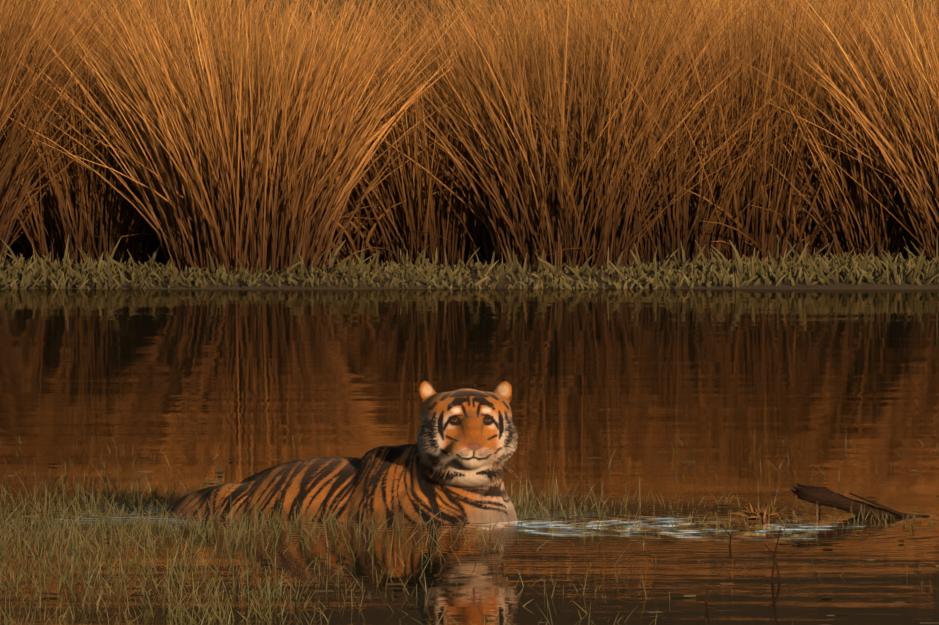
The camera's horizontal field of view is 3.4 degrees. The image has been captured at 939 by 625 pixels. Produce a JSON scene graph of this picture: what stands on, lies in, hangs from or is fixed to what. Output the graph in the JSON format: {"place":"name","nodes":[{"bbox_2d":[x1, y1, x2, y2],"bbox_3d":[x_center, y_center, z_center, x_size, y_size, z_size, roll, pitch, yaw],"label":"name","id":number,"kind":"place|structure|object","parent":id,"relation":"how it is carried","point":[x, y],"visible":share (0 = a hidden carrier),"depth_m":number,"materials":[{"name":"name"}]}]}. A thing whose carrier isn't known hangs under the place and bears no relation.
{"place":"outdoors","nodes":[
{"label":"outdoors","id":0,"kind":"place"},
{"bbox_2d":[0,288,938,624],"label":"water","id":1,"kind":"structure","parent":0,"point":[190,384],"depth_m":57.35,"materials":[{"name":"brown liquid"}]},
{"bbox_2d":[162,381,520,522],"bbox_3d":[-0.533,0.620,50.163,2.216,0.829,0.614,1,2,31],"label":"tiger","id":2,"kind":"object","parent":1,"relation":"in","point":[455,456],"visible":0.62,"depth_m":49.80},
{"bbox_2d":[0,431,938,624],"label":"water grass","id":3,"kind":"structure","parent":1,"relation":"in","point":[170,527],"depth_m":48.37,"materials":[{"name":"green plant"}]},
{"bbox_2d":[7,457,938,624],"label":"flotsam","id":4,"kind":"object","parent":1,"relation":"on","point":[687,595],"visible":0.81,"depth_m":46.90,"materials":[{"name":"brown plant"}]},
{"bbox_2d":[542,505,820,601],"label":"twigs","id":5,"kind":"object","parent":1,"relation":"in","point":[773,567],"visible":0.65,"depth_m":45.56,"materials":[{"name":"brown plant"}]},
{"bbox_2d":[732,504,792,518],"bbox_3d":[0.948,0.659,50.107,0.224,0.099,0.186,0,2,-1],"label":"dead tuft","id":6,"kind":"object","parent":1,"relation":"in","point":[763,512],"visible":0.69,"depth_m":50.11,"materials":[{"name":"brown plant"}]},
{"bbox_2d":[790,483,928,516],"bbox_3d":[1.348,0.652,50.273,0.648,0.206,0.093,0,2,7],"label":"log","id":7,"kind":"object","parent":1,"relation":"in","point":[824,496],"visible":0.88,"depth_m":50.28,"materials":[{"name":"brown wood"}]},
{"bbox_2d":[0,0,938,289],"bbox_3d":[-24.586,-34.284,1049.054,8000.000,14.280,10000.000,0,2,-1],"label":"ground","id":8,"kind":"structure","parent":0,"point":[684,284],"depth_m":77.83,"materials":[{"name":"brown soil"}]},
{"bbox_2d":[0,0,938,273],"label":"tall grass","id":9,"kind":"structure","parent":8,"relation":"on","point":[664,132],"depth_m":78.73,"materials":[{"name":"brown plant"}]},
{"bbox_2d":[0,235,938,288],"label":"bank grass","id":10,"kind":"structure","parent":8,"relation":"on","point":[854,270],"depth_m":77.92,"materials":[{"name":"green plant"}]}
]}

